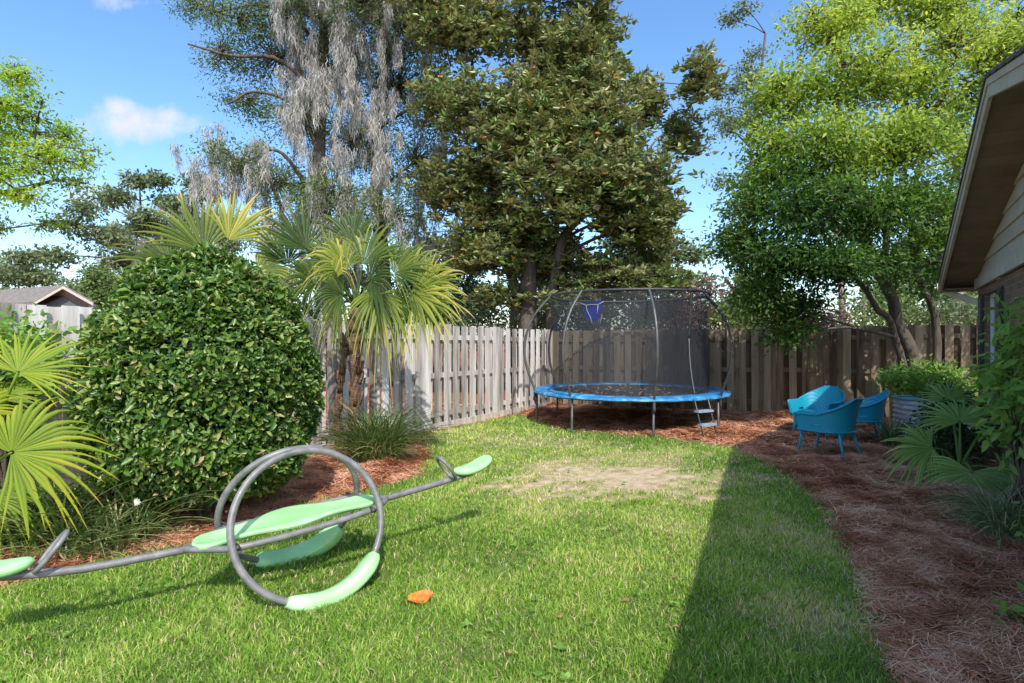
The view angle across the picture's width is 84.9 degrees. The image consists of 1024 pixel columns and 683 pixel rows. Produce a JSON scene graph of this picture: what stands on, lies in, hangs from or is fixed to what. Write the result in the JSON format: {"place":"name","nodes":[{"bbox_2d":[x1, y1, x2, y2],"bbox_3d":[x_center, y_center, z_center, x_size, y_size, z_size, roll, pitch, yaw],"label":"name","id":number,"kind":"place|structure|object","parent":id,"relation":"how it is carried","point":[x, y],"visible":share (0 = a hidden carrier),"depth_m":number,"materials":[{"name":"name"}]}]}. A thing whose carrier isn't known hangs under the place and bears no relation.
{"place":"outdoors","nodes":[
{"label":"outdoors","id":0,"kind":"place"},
{"bbox_2d":[0,285,97,314],"bbox_3d":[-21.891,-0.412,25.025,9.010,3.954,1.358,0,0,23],"label":"neighbour house","id":1,"kind":"structure","parent":0,"point":[56,296],"depth_m":24.00,"materials":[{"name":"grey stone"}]},
{"bbox_2d":[0,413,928,682],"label":"lawn","id":2,"kind":"structure","parent":0,"point":[646,479],"depth_m":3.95,"materials":[{"name":"plant"}]},
{"bbox_2d":[0,445,491,610],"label":"seesaw","id":3,"kind":"object","parent":2,"relation":"on","point":[222,538],"visible":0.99,"depth_m":3.52,"materials":[{"name":"grey paint"}]},
{"bbox_2d":[408,590,432,602],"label":"fallen leaf","id":4,"kind":"object","parent":2,"relation":"on","point":[421,594],"visible":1,"depth_m":3.33,"materials":[{"name":"orange plant"}]},
{"bbox_2d":[1,433,880,680],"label":"lawn weeds","id":5,"kind":"object","parent":2,"relation":"on","point":[559,645],"visible":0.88,"depth_m":3.36,"materials":[{"name":"green plant"}]},
{"bbox_2d":[0,0,1023,341],"label":"sky","id":6,"kind":"structure","parent":0,"point":[122,68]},
{"bbox_2d":[3,342,1023,682],"bbox_3d":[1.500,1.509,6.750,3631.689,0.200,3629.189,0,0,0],"label":"ground","id":7,"kind":"structure","parent":0,"point":[679,434],"depth_m":8.70,"materials":[{"name":"grass"},{"name":"pine straw"},{"name":"bare soil"}]},
{"bbox_2d":[0,253,47,288],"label":"background tree","id":8,"kind":"object","parent":7,"relation":"on","point":[9,283],"visible":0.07,"depth_m":48.44,"materials":[{"name":"green plant"}]},
{"bbox_2d":[0,303,80,488],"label":"bed shrub","id":9,"kind":"object","parent":7,"relation":"on","point":[10,375],"visible":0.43,"depth_m":4.71,"materials":[{"name":"green plant"}]},
{"bbox_2d":[0,245,88,296],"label":"background tree","id":10,"kind":"object","parent":7,"relation":"on","point":[26,276],"visible":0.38,"depth_m":45.14,"materials":[{"name":"green plant"}]},
{"bbox_2d":[0,476,109,519],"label":"bed shrub","id":11,"kind":"object","parent":7,"relation":"on","point":[75,482],"visible":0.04,"depth_m":4.50,"materials":[{"name":"green plant"}]},
{"bbox_2d":[0,52,114,242],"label":"overhanging tree","id":12,"kind":"object","parent":7,"relation":"on","point":[48,150],"visible":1,"depth_m":9.38,"materials":[{"name":"green plant"}]},
{"bbox_2d":[0,473,118,554],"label":"strap plant","id":13,"kind":"object","parent":7,"relation":"on","point":[19,538],"visible":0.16,"depth_m":4.09,"materials":[{"name":"green plant"}]},
{"bbox_2d":[0,324,120,559],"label":"fan palm","id":14,"kind":"object","parent":7,"relation":"on","point":[17,425],"visible":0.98,"depth_m":3.89,"materials":[{"name":"green plant"}]},
{"bbox_2d":[69,259,119,307],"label":"background tree","id":15,"kind":"object","parent":7,"relation":"on","point":[97,282],"visible":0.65,"depth_m":25.73,"materials":[{"name":"green plant"}]},
{"bbox_2d":[17,165,200,295],"bbox_3d":[-24.133,-4.852,36.159,10.337,12.858,7.997,0,0,0],"label":"background tree","id":16,"kind":"object","parent":7,"relation":"on","point":[149,179],"visible":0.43,"depth_m":34.75,"materials":[{"name":"green plant"}]},
{"bbox_2d":[0,457,238,582],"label":"strap plant","id":17,"kind":"object","parent":7,"relation":"on","point":[115,521],"visible":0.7,"depth_m":4.07,"materials":[{"name":"green plant"}]},
{"bbox_2d":[134,498,142,513],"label":"flower","id":18,"kind":"object","parent":17,"relation":"attached to","point":[136,501],"visible":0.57,"depth_m":4.29,"materials":[{"name":"white plant"}]},
{"bbox_2d":[117,169,252,259],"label":"background tree","id":19,"kind":"object","parent":7,"relation":"on","point":[144,216],"visible":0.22,"depth_m":29.25,"materials":[{"name":"green plant"}]},
{"bbox_2d":[62,239,328,517],"bbox_3d":[-2.728,0.346,4.876,2.100,2.466,1.827,0,0,0],"label":"round shrub","id":20,"kind":"object","parent":7,"relation":"on","point":[195,354],"visible":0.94,"depth_m":4.32,"materials":[{"name":"green plant"}]},
{"bbox_2d":[94,191,310,316],"bbox_3d":[-4.267,-0.318,8.067,2.768,3.776,1.144,0,0,0],"label":"neighbour palm","id":21,"kind":"object","parent":7,"relation":"on","point":[178,241],"visible":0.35,"depth_m":8.08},
{"bbox_2d":[0,302,551,498],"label":"side fence","id":22,"kind":"object","parent":7,"relation":"on","point":[419,376],"visible":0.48,"depth_m":9.63,"materials":[{"name":"grey wood"}]},
{"bbox_2d":[162,0,465,386],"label":"moss draped tree","id":23,"kind":"object","parent":7,"relation":"on","point":[318,197],"visible":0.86,"depth_m":17.37,"materials":[{"name":"grey plant"}]},
{"bbox_2d":[260,256,406,373],"bbox_3d":[-9.298,-1.457,26.941,9.689,6.141,7.805,0,0,0],"label":"background tree","id":24,"kind":"object","parent":7,"relation":"on","point":[365,277],"visible":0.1,"depth_m":26.09,"materials":[{"name":"green plant"}]},
{"bbox_2d":[248,201,471,459],"bbox_3d":[-1.897,-0.159,7.019,2.940,3.454,1.643,0,0,0],"label":"cabbage palm","id":25,"kind":"object","parent":7,"relation":"on","point":[428,281],"visible":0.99,"depth_m":6.93,"materials":[{"name":"green plant"}]},
{"bbox_2d":[311,393,454,465],"bbox_3d":[-1.722,1.071,6.995,2.025,0.885,1.774,0,0,0],"label":"strap plant","id":26,"kind":"object","parent":7,"relation":"on","point":[371,440],"visible":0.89,"depth_m":6.86,"materials":[{"name":"green plant"}]},
{"bbox_2d":[389,285,494,391],"bbox_3d":[-2.363,-0.133,16.998,3.842,3.406,2.488,0,0,0],"label":"distant shrub","id":27,"kind":"object","parent":7,"relation":"on","point":[456,301],"visible":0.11,"depth_m":16.86,"materials":[{"name":"green plant"}]},
{"bbox_2d":[391,232,494,371],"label":"background tree","id":28,"kind":"object","parent":7,"relation":"on","point":[466,283],"visible":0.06,"depth_m":25.58,"materials":[{"name":"green plant"}]},
{"bbox_2d":[425,303,541,393],"bbox_3d":[-0.896,0.124,15.870,4.134,2.891,2.143,0,0,0],"label":"distant shrub","id":29,"kind":"object","parent":7,"relation":"on","point":[477,320],"visible":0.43,"depth_m":15.83,"materials":[{"name":"green plant"}]},
{"bbox_2d":[0,399,1023,682],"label":"pine straw","id":30,"kind":"object","parent":7,"relation":"on","point":[984,635],"visible":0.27,"depth_m":4.24,"materials":[{"name":"brown plant"}]},
{"bbox_2d":[451,117,577,375],"bbox_3d":[0.376,-4.269,25.073,5.920,11.754,4.477,0,0,-20],"label":"background tree","id":31,"kind":"object","parent":7,"relation":"on","point":[469,291],"visible":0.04,"depth_m":24.86,"materials":[{"name":"green plant"}]},
{"bbox_2d":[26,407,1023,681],"bbox_3d":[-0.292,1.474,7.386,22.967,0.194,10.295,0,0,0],"label":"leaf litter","id":32,"kind":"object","parent":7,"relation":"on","point":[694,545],"visible":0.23,"depth_m":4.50,"materials":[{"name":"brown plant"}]},
{"bbox_2d":[496,283,606,347],"bbox_3d":[1.237,-0.410,17.608,3.755,3.962,2.617,0,0,0],"label":"distant shrub","id":33,"kind":"object","parent":7,"relation":"on","point":[541,321],"visible":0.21,"depth_m":17.25,"materials":[{"name":"green plant"}]},
{"bbox_2d":[385,0,732,395],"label":"magnolia tree","id":34,"kind":"object","parent":7,"relation":"on","point":[588,155],"visible":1,"depth_m":14.71,"materials":[{"name":"green plant"}]},
{"bbox_2d":[558,281,683,330],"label":"distant shrub","id":35,"kind":"object","parent":7,"relation":"on","point":[632,315],"visible":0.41,"depth_m":16.68,"materials":[{"name":"green plant"}]},
{"bbox_2d":[523,287,732,437],"bbox_3d":[2.260,0.327,10.850,3.775,2.477,3.775,0,0,-23],"label":"trampoline","id":36,"kind":"object","parent":7,"relation":"on","point":[589,388],"visible":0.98,"depth_m":9.96,"materials":[{"name":"blue plastic"}]},
{"bbox_2d":[580,300,603,324],"bbox_3d":[1.474,-0.495,9.844,0.466,0.421,0.288,0,0,38],"label":"basketball backboard","id":37,"kind":"object","parent":36,"relation":"attached to","point":[592,310],"visible":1,"depth_m":9.75,"materials":[{"name":"blue plastic"}]},
{"bbox_2d":[560,383,708,396],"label":"leaf litter","id":38,"kind":"object","parent":36,"relation":"on","point":[616,394],"visible":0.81,"depth_m":10.90,"materials":[{"name":"brown plant"}]},
{"bbox_2d":[693,399,717,436],"bbox_3d":[3.138,1.236,9.127,0.330,0.625,0.276,0,0,-27],"label":"ladder","id":39,"kind":"object","parent":36,"relation":"attached to","point":[700,424],"visible":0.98,"depth_m":9.07,"materials":[{"name":"silver metal"}]},
{"bbox_2d":[568,196,725,330],"bbox_3d":[5.564,-2.495,24.121,6.563,8.159,4.910,0,0,10],"label":"background tree","id":40,"kind":"object","parent":7,"relation":"on","point":[690,253],"visible":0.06,"depth_m":23.45,"materials":[{"name":"green plant"}]},
{"bbox_2d":[633,288,712,329],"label":"azalea bush","id":41,"kind":"object","parent":7,"relation":"on","point":[681,313],"visible":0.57,"depth_m":16.73,"materials":[{"name":"green plant"}]},
{"bbox_2d":[672,265,742,329],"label":"azalea bush","id":42,"kind":"object","parent":7,"relation":"on","point":[697,294],"visible":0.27,"depth_m":17.34,"materials":[{"name":"green plant"}]},
{"bbox_2d":[697,289,767,328],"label":"distant shrub","id":43,"kind":"object","parent":7,"relation":"on","point":[734,320],"visible":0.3,"depth_m":16.32,"materials":[{"name":"green plant"}]},
{"bbox_2d":[701,0,773,287],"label":"background tree","id":44,"kind":"object","parent":7,"relation":"on","point":[734,89],"visible":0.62,"depth_m":26.99,"materials":[{"name":"green plant"}]},
{"bbox_2d":[702,267,791,328],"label":"background tree","id":45,"kind":"object","parent":7,"relation":"on","point":[736,277],"visible":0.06,"depth_m":21.72,"materials":[{"name":"green plant"}]},
{"bbox_2d":[552,323,977,417],"bbox_3d":[5.522,0.605,11.822,9.850,1.920,0.100,0,0,21],"label":"back fence","id":46,"kind":"object","parent":7,"relation":"on","point":[846,361],"visible":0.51,"depth_m":11.99,"materials":[{"name":"brown wood"}]},
{"bbox_2d":[758,302,863,327],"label":"azalea bush","id":47,"kind":"object","parent":7,"relation":"on","point":[832,323],"visible":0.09,"depth_m":14.76,"materials":[{"name":"green plant"}]},
{"bbox_2d":[787,386,844,439],"bbox_3d":[5.030,1.154,9.156,0.717,0.830,0.706,0,0,-32],"label":"wicker chair","id":48,"kind":"object","parent":7,"relation":"on","point":[823,397],"visible":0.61,"depth_m":9.34,"materials":[{"name":"blue wicker"}]},
{"bbox_2d":[793,398,862,458],"bbox_3d":[4.327,1.154,7.591,0.706,0.830,0.717,0,0,-37],"label":"wicker chair","id":49,"kind":"object","parent":7,"relation":"on","point":[840,420],"visible":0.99,"depth_m":7.35,"materials":[{"name":"blue wicker"}]},
{"bbox_2d":[818,144,865,318],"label":"pale trunked tree","id":50,"kind":"object","parent":7,"relation":"on","point":[841,300],"visible":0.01,"depth_m":18.92,"materials":[{"name":"green plant"}]},
{"bbox_2d":[817,144,874,322],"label":"pale trunked tree","id":51,"kind":"object","parent":7,"relation":"on","point":[832,234],"visible":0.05,"depth_m":21.93,"materials":[{"name":"green plant"}]},
{"bbox_2d":[690,0,1023,394],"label":"shade tree","id":52,"kind":"object","parent":7,"relation":"on","point":[807,208],"visible":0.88,"depth_m":9.03,"materials":[{"name":"green plant"}]},
{"bbox_2d":[832,390,889,441],"bbox_3d":[5.371,1.154,8.596,0.717,0.830,0.706,0,0,22],"label":"wicker chair","id":53,"kind":"object","parent":7,"relation":"on","point":[871,409],"visible":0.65,"depth_m":8.32,"materials":[{"name":"blue wicker"}]},
{"bbox_2d":[856,416,909,447],"bbox_3d":[5.385,1.301,8.116,0.744,0.457,0.616,0,0,0],"label":"bromeliad","id":54,"kind":"object","parent":7,"relation":"on","point":[886,433],"visible":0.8,"depth_m":8.13,"materials":[{"name":"green plant"}]},
{"bbox_2d":[828,280,965,326],"bbox_3d":[11.846,-0.251,18.055,5.089,3.645,2.908,0,0,0],"label":"distant shrub","id":55,"kind":"object","parent":7,"relation":"on","point":[857,318],"visible":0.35,"depth_m":17.81,"materials":[{"name":"green plant"}]},
{"bbox_2d":[866,353,977,403],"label":"bed shrub","id":56,"kind":"object","parent":7,"relation":"on","point":[889,379],"visible":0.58,"depth_m":9.64,"materials":[{"name":"green plant"}]},
{"bbox_2d":[850,228,999,323],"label":"background tree","id":57,"kind":"object","parent":7,"relation":"on","point":[901,244],"visible":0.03,"depth_m":23.80,"materials":[{"name":"green plant"}]},
{"bbox_2d":[891,395,971,437],"bbox_3d":[6.740,1.230,9.000,1.019,0.670,0.713,0,0,12],"label":"planter","id":58,"kind":"object","parent":7,"relation":"on","point":[904,405],"visible":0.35,"depth_m":8.90,"materials":[{"name":"grey metal"}]},
{"bbox_2d":[900,370,968,398],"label":"planter plant","id":59,"kind":"object","parent":58,"relation":"on","point":[926,386],"visible":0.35,"depth_m":8.95,"materials":[{"name":"green plant"}]},
{"bbox_2d":[902,291,977,375],"bbox_3d":[13.517,-0.114,16.890,3.147,3.367,2.142,0,0,0],"label":"distant shrub","id":60,"kind":"object","parent":7,"relation":"on","point":[958,319],"visible":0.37,"depth_m":16.88,"materials":[{"name":"green plant"}]},
{"bbox_2d":[909,108,974,328],"bbox_3d":[15.668,-3.340,20.198,2.983,9.848,2.413,0,0,0],"label":"pale trunked tree","id":61,"kind":"object","parent":7,"relation":"on","point":[963,126],"visible":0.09,"depth_m":19.82,"materials":[{"name":"green plant"}]},
{"bbox_2d":[878,379,1013,495],"bbox_3d":[5.036,1.256,6.085,2.000,1.604,1.430,0,0,-40],"label":"fan palm","id":62,"kind":"object","parent":7,"relation":"on","point":[909,452],"visible":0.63,"depth_m":6.09,"materials":[{"name":"green plant"}]},
{"bbox_2d":[899,379,1002,464],"bbox_3d":[5.425,1.049,6.965,1.072,1.168,1.183,0,0,0],"label":"bed shrub","id":63,"kind":"object","parent":7,"relation":"on","point":[945,439],"visible":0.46,"depth_m":6.80,"materials":[{"name":"green plant"}]},
{"bbox_2d":[913,462,1023,544],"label":"liriope clump","id":64,"kind":"object","parent":7,"relation":"on","point":[1002,519],"visible":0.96,"depth_m":4.47,"materials":[{"name":"green plant"}]},
{"bbox_2d":[938,278,998,319],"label":"background tree","id":65,"kind":"object","parent":7,"relation":"on","point":[970,296],"visible":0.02,"depth_m":22.82,"materials":[{"name":"green plant"}]},
{"bbox_2d":[932,0,1017,222],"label":"background tree","id":66,"kind":"object","parent":7,"relation":"on","point":[961,107],"visible":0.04,"depth_m":24.80,"materials":[{"name":"green plant"}]},
{"bbox_2d":[937,45,1023,476],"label":"house","id":67,"kind":"structure","parent":7,"relation":"on","point":[983,249],"depth_m":6.06,"materials":[{"name":"beige wood"}]},
{"bbox_2d":[990,293,995,383],"bbox_3d":[6.197,-0.010,7.110,0.050,1.250,1.100,0,0,33],"label":"window","id":68,"kind":"structure","parent":67,"relation":"in","point":[992,297],"depth_m":7.53,"materials":[{"name":"white plastic"}]},
{"bbox_2d":[960,281,1023,518],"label":"leafy shrub","id":69,"kind":"object","parent":7,"relation":"on","point":[1008,401],"visible":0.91,"depth_m":4.53,"materials":[{"name":"green plant"}]},
{"bbox_2d":[972,469,1013,494],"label":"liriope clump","id":70,"kind":"object","parent":7,"relation":"on","point":[1003,484],"visible":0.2,"depth_m":5.43,"materials":[{"name":"green plant"}]},
{"bbox_2d":[990,582,1023,625],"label":"seedling","id":71,"kind":"object","parent":7,"relation":"on","point":[1003,608],"visible":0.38,"depth_m":2.97,"materials":[{"name":"green plant"}]},
{"bbox_2d":[997,473,1023,547],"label":"leafy shrub","id":72,"kind":"object","parent":7,"relation":"on","point":[1018,533],"visible":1,"depth_m":4.10,"materials":[{"name":"green plant"}]}
]}

